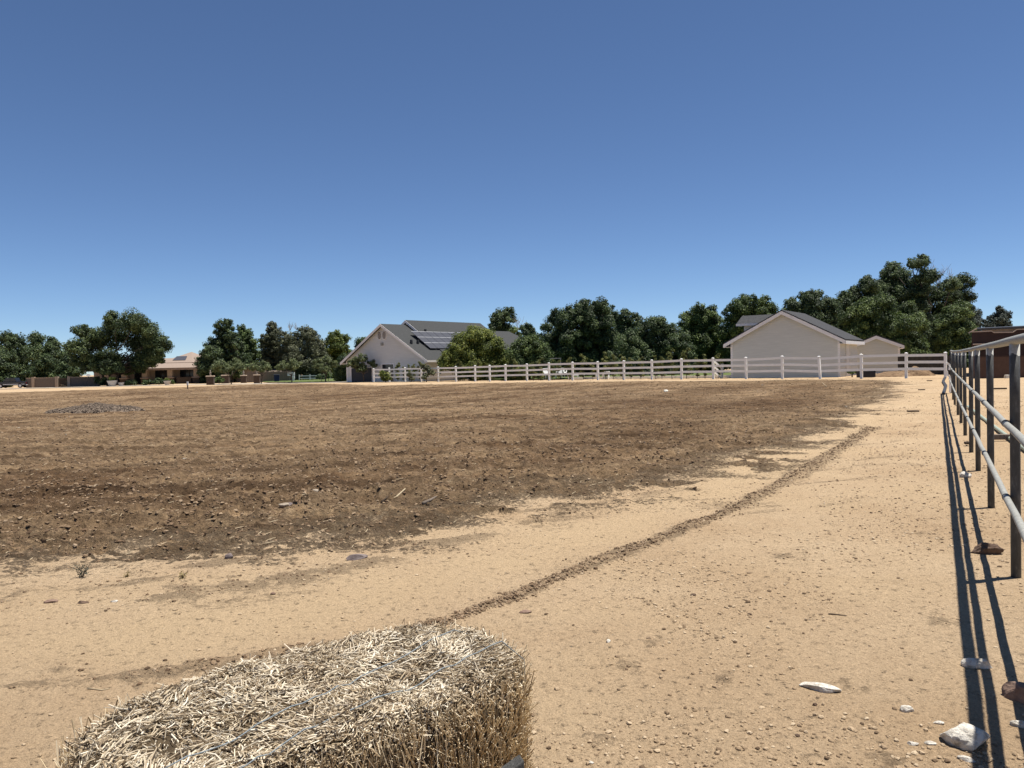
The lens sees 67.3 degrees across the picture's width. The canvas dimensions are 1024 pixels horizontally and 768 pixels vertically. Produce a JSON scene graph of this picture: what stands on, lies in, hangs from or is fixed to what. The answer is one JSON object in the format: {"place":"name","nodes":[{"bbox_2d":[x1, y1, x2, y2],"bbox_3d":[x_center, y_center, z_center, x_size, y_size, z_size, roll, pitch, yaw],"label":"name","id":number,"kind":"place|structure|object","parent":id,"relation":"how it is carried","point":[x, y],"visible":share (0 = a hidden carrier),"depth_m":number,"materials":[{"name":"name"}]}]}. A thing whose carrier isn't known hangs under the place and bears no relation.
{"place":"outdoors","nodes":[
{"label":"outdoors","id":0,"kind":"place"},
{"bbox_2d":[7,381,412,388],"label":"driveway","id":1,"kind":"structure","parent":0,"point":[205,384],"depth_m":110.93,"materials":[{"name":"concrete"}]},
{"bbox_2d":[107,376,116,385],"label":"planter","id":2,"kind":"object","parent":1,"relation":"on","point":[110,382],"visible":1,"depth_m":116.16,"materials":[{"name":"ceramic"}]},
{"bbox_2d":[210,357,246,383],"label":"young tree","id":3,"kind":"object","parent":1,"relation":"on","point":[221,367],"visible":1,"depth_m":105.03,"materials":[{"name":"green plant"}]},
{"bbox_2d":[248,360,271,383],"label":"young tree","id":4,"kind":"object","parent":1,"relation":"on","point":[263,366],"visible":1,"depth_m":103.64,"materials":[{"name":"green plant"}]},
{"bbox_2d":[274,358,302,382],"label":"young tree","id":5,"kind":"object","parent":1,"relation":"on","point":[294,365],"visible":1,"depth_m":100.96,"materials":[{"name":"green plant"}]},
{"bbox_2d":[312,355,337,381],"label":"young tree","id":6,"kind":"object","parent":1,"relation":"on","point":[321,367],"visible":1,"depth_m":93.88,"materials":[{"name":"green plant"}]},
{"bbox_2d":[346,353,377,381],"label":"young tree","id":7,"kind":"object","parent":1,"relation":"on","point":[354,363],"visible":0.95,"depth_m":80.22,"materials":[{"name":"green plant"}]},
{"bbox_2d":[262,378,334,381],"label":"lawn","id":8,"kind":"structure","parent":0,"point":[315,380],"depth_m":114.86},
{"bbox_2d":[246,371,290,381],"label":"wall","id":9,"kind":"structure","parent":8,"relation":"on","point":[268,376],"depth_m":123.99,"materials":[{"name":"brick"}]},
{"bbox_2d":[256,321,281,369],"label":"leafy tree","id":10,"kind":"object","parent":8,"relation":"on","point":[268,339],"visible":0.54,"depth_m":132.59,"materials":[{"name":"green plant"}]},
{"bbox_2d":[274,323,321,379],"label":"leafy tree","id":11,"kind":"object","parent":8,"relation":"on","point":[290,348],"visible":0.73,"depth_m":130.31,"materials":[{"name":"green plant"}]},
{"bbox_2d":[307,326,332,378],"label":"leafy tree","id":12,"kind":"object","parent":8,"relation":"on","point":[319,341],"visible":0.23,"depth_m":136.19,"materials":[{"name":"green plant"}]},
{"bbox_2d":[333,352,349,381],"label":"leafy tree","id":13,"kind":"object","parent":8,"relation":"on","point":[339,372],"visible":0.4,"depth_m":95.40,"materials":[{"name":"green plant"}]},
{"bbox_2d":[354,336,365,347],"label":"leafy tree","id":14,"kind":"object","parent":8,"relation":"on","point":[358,341],"visible":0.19,"depth_m":121.50,"materials":[{"name":"green plant"}]},
{"bbox_2d":[0,367,1023,767],"bbox_3d":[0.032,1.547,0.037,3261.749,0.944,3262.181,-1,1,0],"label":"ground","id":15,"kind":"structure","parent":0,"point":[122,641],"depth_m":6.05,"materials":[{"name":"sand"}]},
{"bbox_2d":[0,347,19,387],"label":"leafy tree","id":16,"kind":"object","parent":15,"relation":"on","point":[9,366],"visible":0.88,"depth_m":137.09,"materials":[{"name":"green plant"}]},
{"bbox_2d":[0,378,27,387],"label":"pickup truck","id":17,"kind":"object","parent":15,"relation":"on","point":[6,382],"visible":1,"depth_m":121.30,"materials":[{"name":"paint"}]},
{"bbox_2d":[0,329,30,380],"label":"leafy tree","id":18,"kind":"object","parent":15,"relation":"on","point":[10,341],"visible":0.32,"depth_m":173.28,"materials":[{"name":"green plant"}]},
{"bbox_2d":[19,330,76,373],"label":"leafy tree","id":19,"kind":"object","parent":15,"relation":"on","point":[36,349],"visible":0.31,"depth_m":169.96,"materials":[{"name":"green plant"}]},
{"bbox_2d":[43,599,57,603],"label":"stone","id":20,"kind":"object","parent":15,"relation":"on","point":[50,601],"visible":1,"depth_m":5.05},
{"bbox_2d":[19,353,85,381],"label":"leafy tree","id":21,"kind":"object","parent":15,"relation":"on","point":[40,368],"visible":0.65,"depth_m":131.92,"materials":[{"name":"green plant"}]},
{"bbox_2d":[26,376,99,387],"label":"courtyard wall","id":22,"kind":"structure","parent":15,"relation":"on","point":[35,382],"depth_m":121.99,"materials":[{"name":"brick"}]},
{"bbox_2d":[73,561,91,577],"bbox_3d":[-3.195,1.390,5.741,0.145,0.126,0.107,-1,1,17],"label":"weed","id":23,"kind":"object","parent":15,"relation":"on","point":[83,571],"visible":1,"depth_m":5.73,"materials":[{"name":"green plant"}]},
{"bbox_2d":[45,402,144,413],"bbox_3d":[-17.472,1.021,32.303,3.907,0.514,3.074,-1,1,0],"label":"gravel pile","id":24,"kind":"object","parent":15,"relation":"on","point":[96,407],"visible":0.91,"depth_m":31.53,"materials":[{"name":"gravel"}]},
{"bbox_2d":[93,376,107,385],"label":"shrub","id":25,"kind":"object","parent":15,"relation":"on","point":[100,381],"visible":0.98,"depth_m":119.66,"materials":[{"name":"green plant"}]},
{"bbox_2d":[60,307,174,385],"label":"leafy tree","id":26,"kind":"object","parent":15,"relation":"on","point":[147,345],"visible":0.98,"depth_m":119.68,"materials":[{"name":"green plant"}]},
{"bbox_2d":[124,379,136,385],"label":"shrub","id":27,"kind":"object","parent":15,"relation":"on","point":[129,382],"visible":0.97,"depth_m":117.64,"materials":[{"name":"green plant"}]},
{"bbox_2d":[141,379,154,384],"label":"shrub","id":28,"kind":"object","parent":15,"relation":"on","point":[146,382],"visible":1,"depth_m":117.53,"materials":[{"name":"green plant"}]},
{"bbox_2d":[153,377,163,383],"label":"shrub","id":29,"kind":"object","parent":15,"relation":"on","point":[157,380],"visible":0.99,"depth_m":117.78,"materials":[{"name":"green plant"}]},
{"bbox_2d":[84,352,268,385],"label":"tile roof house","id":30,"kind":"structure","parent":15,"relation":"on","point":[181,369],"depth_m":130.44,"materials":[{"name":"paint"}]},
{"bbox_2d":[134,371,141,383],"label":"window","id":31,"kind":"structure","parent":30,"relation":"in","point":[137,376],"depth_m":130.49,"materials":[{"name":"black glass"}]},
{"bbox_2d":[155,370,166,383],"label":"window","id":32,"kind":"structure","parent":30,"relation":"in","point":[162,374],"depth_m":130.49,"materials":[{"name":"black glass"}]},
{"bbox_2d":[180,370,193,376],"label":"window","id":33,"kind":"structure","parent":30,"relation":"in","point":[183,373],"depth_m":130.49,"materials":[{"name":"black glass"}]},
{"bbox_2d":[206,370,214,384],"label":"brick pillar","id":34,"kind":"structure","parent":15,"relation":"on","point":[210,379],"depth_m":107.56,"materials":[{"name":"brick"}]},
{"bbox_2d":[192,318,252,382],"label":"leafy tree","id":35,"kind":"object","parent":15,"relation":"on","point":[225,344],"visible":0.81,"depth_m":125.34,"materials":[{"name":"green plant"}]},
{"bbox_2d":[221,375,229,383],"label":"brick pillar","id":36,"kind":"structure","parent":15,"relation":"on","point":[226,378],"depth_m":117.50,"materials":[{"name":"brick"}]},
{"bbox_2d":[240,371,246,382],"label":"brick pillar","id":37,"kind":"structure","parent":15,"relation":"on","point":[243,378],"depth_m":118.62,"materials":[{"name":"brick"}]},
{"bbox_2d":[235,324,261,364],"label":"leafy tree","id":38,"kind":"object","parent":15,"relation":"on","point":[245,333],"visible":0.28,"depth_m":131.04,"materials":[{"name":"green plant"}]},
{"bbox_2d":[253,371,259,382],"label":"brick pillar","id":39,"kind":"structure","parent":15,"relation":"on","point":[256,378],"depth_m":111.61,"materials":[{"name":"brick"}]},
{"bbox_2d":[40,618,539,767],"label":"straw bale","id":40,"kind":"object","parent":15,"relation":"on","point":[421,695],"visible":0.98,"depth_m":2.03},
{"bbox_2d":[324,329,352,377],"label":"leafy tree","id":41,"kind":"object","parent":15,"relation":"on","point":[336,341],"visible":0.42,"depth_m":148.78,"materials":[{"name":"green plant"}]},
{"bbox_2d":[346,554,367,560],"bbox_3d":[-1.214,1.363,6.027,0.170,0.064,0.074,-1,0,-14],"label":"stone","id":42,"kind":"object","parent":15,"relation":"on","point":[353,557],"visible":0.81,"depth_m":6.00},
{"bbox_2d":[378,370,391,381],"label":"shrub","id":43,"kind":"object","parent":15,"relation":"on","point":[384,376],"visible":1,"depth_m":75.24,"materials":[{"name":"green plant"}]},
{"bbox_2d":[420,364,435,381],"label":"shrub","id":44,"kind":"object","parent":15,"relation":"on","point":[427,368],"visible":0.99,"depth_m":71.32,"materials":[{"name":"green plant"}]},
{"bbox_2d":[340,320,517,381],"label":"house","id":45,"kind":"structure","parent":15,"relation":"on","point":[405,343],"depth_m":80.23,"materials":[{"name":"paint"}]},
{"bbox_2d":[350,367,372,381],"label":"garage door","id":46,"kind":"structure","parent":45,"relation":"in","point":[355,376],"depth_m":82.33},
{"bbox_2d":[381,363,394,381],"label":"window","id":47,"kind":"structure","parent":45,"relation":"in","point":[387,365],"depth_m":79.32,"materials":[{"name":"grey glass"}]},
{"bbox_2d":[0,389,878,559],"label":"straw bits","id":48,"kind":"object","parent":15,"relation":"on","point":[332,485],"visible":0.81,"depth_m":9.91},
{"bbox_2d":[0,379,946,748],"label":"soil clods","id":49,"kind":"object","parent":15,"relation":"on","point":[166,525],"visible":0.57,"depth_m":11.65,"materials":[{"name":"soil"}]},
{"bbox_2d":[436,324,510,380],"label":"leafy tree","id":50,"kind":"object","parent":15,"relation":"on","point":[469,346],"visible":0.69,"depth_m":72.95,"materials":[{"name":"green plant"}]},
{"bbox_2d":[490,361,497,378],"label":"sapling","id":51,"kind":"object","parent":15,"relation":"on","point":[493,368],"visible":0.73,"depth_m":68.05,"materials":[{"name":"green plant"}]},
{"bbox_2d":[487,306,517,330],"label":"leafy tree","id":52,"kind":"object","parent":15,"relation":"on","point":[500,318],"visible":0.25,"depth_m":122.70,"materials":[{"name":"green plant"}]},
{"bbox_2d":[501,755,523,767],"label":"stone","id":53,"kind":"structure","parent":15,"relation":"on","point":[517,761],"depth_m":1.84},
{"bbox_2d":[512,359,519,380],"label":"sapling","id":54,"kind":"object","parent":15,"relation":"on","point":[515,362],"visible":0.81,"depth_m":66.79,"materials":[{"name":"green plant"}]},
{"bbox_2d":[508,316,526,336],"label":"leafy tree","id":55,"kind":"object","parent":15,"relation":"on","point":[514,329],"visible":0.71,"depth_m":114.44,"materials":[{"name":"green plant"}]},
{"bbox_2d":[519,322,538,337],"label":"leafy tree","id":56,"kind":"object","parent":15,"relation":"on","point":[527,328],"visible":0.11,"depth_m":99.17,"materials":[{"name":"green plant"}]},
{"bbox_2d":[535,357,544,379],"bbox_3d":[2.337,-1.214,64.251,0.833,2.030,0.872,-1,1,0],"label":"sapling","id":57,"kind":"object","parent":15,"relation":"on","point":[539,367],"visible":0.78,"depth_m":64.06,"materials":[{"name":"green plant"}]},
{"bbox_2d":[564,357,571,379],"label":"sapling","id":58,"kind":"object","parent":15,"relation":"on","point":[569,360],"visible":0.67,"depth_m":62.64,"materials":[{"name":"green plant"}]},
{"bbox_2d":[579,354,587,379],"bbox_3d":[5.692,-1.330,61.011,0.861,2.215,0.902,-1,1,-6],"label":"sapling","id":59,"kind":"object","parent":15,"relation":"on","point":[582,365],"visible":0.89,"depth_m":60.99,"materials":[{"name":"green plant"}]},
{"bbox_2d":[601,351,610,377],"bbox_3d":[7.250,-1.396,59.920,0.698,2.309,0.895,-2,2,-28],"label":"sapling","id":60,"kind":"object","parent":15,"relation":"on","point":[605,358],"visible":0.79,"depth_m":59.83,"materials":[{"name":"green plant"}]},
{"bbox_2d":[608,353,617,378],"bbox_3d":[7.854,-1.314,59.559,0.725,2.106,0.810,0,2,39],"label":"sapling","id":61,"kind":"object","parent":15,"relation":"on","point":[614,359],"visible":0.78,"depth_m":59.42,"materials":[{"name":"green plant"}]},
{"bbox_2d":[618,354,626,378],"bbox_3d":[8.410,-1.300,58.726,0.882,2.076,0.752,0,2,38],"label":"sapling","id":62,"kind":"object","parent":15,"relation":"on","point":[622,357],"visible":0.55,"depth_m":58.61,"materials":[{"name":"green plant"}]},
{"bbox_2d":[636,357,644,376],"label":"sapling","id":63,"kind":"object","parent":15,"relation":"on","point":[640,365],"visible":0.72,"depth_m":57.17,"materials":[{"name":"green plant"}]},
{"bbox_2d":[408,426,879,626],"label":"ridge crumbs","id":64,"kind":"object","parent":15,"relation":"on","point":[467,611],"visible":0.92,"depth_m":5.86,"materials":[{"name":"soil"}]},
{"bbox_2d":[571,375,730,378],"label":"lawn kerb","id":65,"kind":"structure","parent":15,"relation":"on","point":[700,376],"depth_m":58.09,"materials":[{"name":"white concrete"}]},
{"bbox_2d":[653,355,658,378],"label":"sapling","id":66,"kind":"object","parent":15,"relation":"on","point":[654,364],"visible":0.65,"depth_m":56.66,"materials":[{"name":"green plant"}]},
{"bbox_2d":[373,352,946,381],"bbox_3d":[5.320,-0.848,60.755,52.936,1.995,2.125,0,2,45],"label":"ranch fence","id":67,"kind":"object","parent":15,"relation":"on","point":[861,363],"visible":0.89,"depth_m":52.30,"materials":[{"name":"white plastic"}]},
{"bbox_2d":[656,356,665,376],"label":"sapling","id":68,"kind":"object","parent":15,"relation":"on","point":[660,364],"visible":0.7,"depth_m":55.98,"materials":[{"name":"green plant"}]},
{"bbox_2d":[665,348,679,375],"bbox_3d":[11.487,-1.429,55.131,1.049,2.349,0.895,-1,1,11],"label":"sapling","id":69,"kind":"object","parent":15,"relation":"on","point":[669,356],"visible":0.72,"depth_m":55.09,"materials":[{"name":"green plant"}]},
{"bbox_2d":[679,347,692,378],"bbox_3d":[12.454,-1.471,54.840,1.082,2.400,0.923,0,2,40],"label":"sapling","id":70,"kind":"object","parent":15,"relation":"on","point":[683,356],"visible":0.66,"depth_m":54.79,"materials":[{"name":"green plant"}]},
{"bbox_2d":[701,354,709,375],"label":"sapling","id":71,"kind":"object","parent":15,"relation":"on","point":[704,363],"visible":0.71,"depth_m":53.19,"materials":[{"name":"green plant"}]},
{"bbox_2d":[714,353,724,378],"bbox_3d":[14.189,-1.231,52.901,0.766,1.874,0.686,-2,2,-42],"label":"sapling","id":72,"kind":"object","parent":15,"relation":"on","point":[716,356],"visible":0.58,"depth_m":52.93,"materials":[{"name":"green plant"}]},
{"bbox_2d":[715,293,779,369],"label":"leafy tree","id":73,"kind":"object","parent":15,"relation":"on","point":[743,305],"visible":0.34,"depth_m":71.74,"materials":[{"name":"green plant"}]},
{"bbox_2d":[723,310,864,377],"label":"garage","id":74,"kind":"structure","parent":15,"relation":"on","point":[784,333],"depth_m":50.48,"materials":[{"name":"paint"}]},
{"bbox_2d":[845,344,850,375],"bbox_3d":[21.979,-1.569,50.298,0.050,2.220,1.210,0,2,35],"label":"door","id":75,"kind":"structure","parent":74,"relation":"in","point":[847,346],"depth_m":50.19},
{"bbox_2d":[781,288,842,327],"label":"leafy tree","id":76,"kind":"object","parent":15,"relation":"on","point":[825,309],"visible":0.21,"depth_m":75.78,"materials":[{"name":"green plant"}]},
{"bbox_2d":[799,682,841,692],"bbox_3d":[1.401,1.379,3.497,0.181,0.038,0.069,0,0,26],"label":"stone","id":77,"kind":"object","parent":15,"relation":"on","point":[822,687],"visible":1,"depth_m":3.48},
{"bbox_2d":[833,274,882,330],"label":"leafy tree","id":78,"kind":"object","parent":15,"relation":"on","point":[867,286],"visible":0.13,"depth_m":78.16,"materials":[{"name":"green plant"}]},
{"bbox_2d":[856,371,875,377],"bbox_3d":[21.407,-0.660,46.508,0.960,0.510,0.660,-2,1,-17],"label":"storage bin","id":79,"kind":"object","parent":15,"relation":"on","point":[869,373],"visible":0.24,"depth_m":46.26,"materials":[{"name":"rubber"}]},
{"bbox_2d":[857,335,903,372],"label":"shed","id":80,"kind":"structure","parent":15,"relation":"on","point":[876,345],"depth_m":56.23,"materials":[{"name":"paint"}]},
{"bbox_2d":[836,292,934,356],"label":"leafy tree","id":81,"kind":"object","parent":15,"relation":"on","point":[905,325],"visible":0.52,"depth_m":65.73,"materials":[{"name":"green plant"}]},
{"bbox_2d":[876,371,914,376],"bbox_3d":[23.157,-0.549,46.919,3.204,0.500,1.923,-1,1,0],"label":"dirt mound","id":82,"kind":"object","parent":15,"relation":"on","point":[893,374],"visible":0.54,"depth_m":46.52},
{"bbox_2d":[899,705,913,712],"bbox_3d":[1.672,1.380,3.258,0.056,0.034,0.036,-5,3,29],"label":"stone","id":83,"kind":"object","parent":15,"relation":"on","point":[906,708],"visible":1,"depth_m":3.25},
{"bbox_2d":[901,366,935,375],"bbox_3d":[24.724,-0.727,47.209,2.720,0.759,1.632,-1,1,0],"label":"dirt mound","id":84,"kind":"object","parent":15,"relation":"on","point":[921,372],"visible":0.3,"depth_m":46.74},
{"bbox_2d":[898,356,949,374],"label":"block wall","id":85,"kind":"structure","parent":15,"relation":"on","point":[932,365],"depth_m":49.59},
{"bbox_2d":[875,253,978,353],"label":"leafy tree","id":86,"kind":"object","parent":15,"relation":"on","point":[899,282],"visible":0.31,"depth_m":80.96,"materials":[{"name":"green plant"}]},
{"bbox_2d":[932,299,975,367],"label":"leafy tree","id":87,"kind":"object","parent":15,"relation":"on","point":[953,329],"visible":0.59,"depth_m":72.88,"materials":[{"name":"green plant"}]},
{"bbox_2d":[940,722,989,751],"bbox_3d":[1.754,1.371,2.983,0.173,0.102,0.128,-5,1,34],"label":"stone","id":88,"kind":"object","parent":15,"relation":"on","point":[966,737],"visible":0.93,"depth_m":2.94,"materials":[{"name":"stone"}]},
{"bbox_2d":[959,471,971,477],"bbox_3d":[5.561,1.117,9.428,0.130,0.097,0.115,0,2,32],"label":"stone","id":89,"kind":"object","parent":15,"relation":"on","point":[963,474],"visible":0.88,"depth_m":9.39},
{"bbox_2d":[957,755,975,762],"bbox_3d":[1.692,1.398,2.859,0.067,0.027,0.031,3,5,34],"label":"stone","id":90,"kind":"object","parent":15,"relation":"on","point":[966,758],"visible":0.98,"depth_m":2.85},
{"bbox_2d":[961,658,992,668],"bbox_3d":[2.252,1.356,3.727,0.142,0.064,0.078,1,1,11],"label":"stone","id":91,"kind":"object","parent":15,"relation":"on","point":[975,663],"visible":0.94,"depth_m":3.70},
{"bbox_2d":[949,333,1023,577],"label":"pipe fence","id":92,"kind":"object","parent":15,"relation":"on","point":[1012,500],"visible":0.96,"depth_m":7.13,"materials":[{"name":"metal"}]},
{"bbox_2d":[946,362,950,392],"bbox_3d":[16.377,-0.256,28.861,0.226,1.152,0.132,-1,1,0],"label":"bent strap","id":93,"kind":"object","parent":92,"relation":"hanging from","point":[948,375],"visible":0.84,"depth_m":28.81,"materials":[{"name":"white plastic"}]},
{"bbox_2d":[970,542,1003,553],"bbox_3d":[3.622,1.272,5.872,0.243,0.125,0.120,-3,3,14],"label":"stone","id":94,"kind":"object","parent":15,"relation":"on","point":[985,548],"visible":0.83,"depth_m":5.83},
{"bbox_2d":[971,305,1012,336],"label":"leafy tree","id":95,"kind":"object","parent":15,"relation":"on","point":[1001,317],"visible":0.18,"depth_m":147.71,"materials":[{"name":"green plant"}]},
{"bbox_2d":[967,405,1023,450],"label":"loose pipe","id":96,"kind":"object","parent":15,"relation":"on","point":[998,429],"visible":0.48,"depth_m":15.03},
{"bbox_2d":[969,326,1023,355],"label":"brown house","id":97,"kind":"structure","parent":15,"relation":"on","point":[985,335],"depth_m":43.06,"materials":[{"name":"paint"}]},
{"bbox_2d":[973,355,1023,378],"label":"yard wall","id":98,"kind":"structure","parent":15,"relation":"on","point":[1001,366],"depth_m":39.93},
{"bbox_2d":[994,434,1009,439],"bbox_3d":[8.577,0.923,13.420,0.357,0.090,0.100,-1,1,6],"label":"board","id":99,"kind":"object","parent":15,"relation":"on","point":[1001,436],"visible":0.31,"depth_m":13.38,"materials":[{"name":"brown wood"}]},
{"bbox_2d":[1001,681,1023,703],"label":"stone","id":100,"kind":"object","parent":15,"relation":"on","point":[1013,690],"visible":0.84,"depth_m":3.33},
{"bbox_2d":[1010,720,1023,727],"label":"stone","id":101,"kind":"object","parent":15,"relation":"on","point":[1018,723],"visible":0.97,"depth_m":3.10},
{"bbox_2d":[0,0,1023,374],"label":"sky","id":102,"kind":"structure","parent":0,"point":[352,167],"materials":[{"name":"blue"}]},
{"bbox_2d":[503,372,730,378],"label":"lawn","id":103,"kind":"structure","parent":0,"point":[694,374],"depth_m":67.16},
{"bbox_2d":[501,333,556,380],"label":"leafy tree","id":104,"kind":"object","parent":103,"relation":"on","point":[529,349],"visible":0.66,"depth_m":68.91,"materials":[{"name":"green plant"}]},
{"bbox_2d":[538,295,621,376],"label":"leafy tree","id":105,"kind":"object","parent":103,"relation":"on","point":[586,329],"visible":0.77,"depth_m":77.18,"materials":[{"name":"green plant"}]},
{"bbox_2d":[610,308,642,371],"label":"leafy tree","id":106,"kind":"object","parent":103,"relation":"on","point":[626,319],"visible":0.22,"depth_m":88.96,"materials":[{"name":"green plant"}]},
{"bbox_2d":[614,315,697,375],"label":"leafy tree","id":107,"kind":"object","parent":103,"relation":"on","point":[657,336],"visible":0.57,"depth_m":67.86,"materials":[{"name":"green plant"}]},
{"bbox_2d":[676,301,727,370],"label":"leafy tree","id":108,"kind":"object","parent":103,"relation":"on","point":[698,323],"visible":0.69,"depth_m":75.81,"materials":[{"name":"green plant"}]},
{"bbox_2d":[942,377,946,393],"bbox_3d":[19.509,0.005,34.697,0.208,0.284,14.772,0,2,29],"label":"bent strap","id":109,"kind":"object","parent":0,"point":[945,386],"visible":1,"depth_m":32.73,"materials":[{"name":"metal"}]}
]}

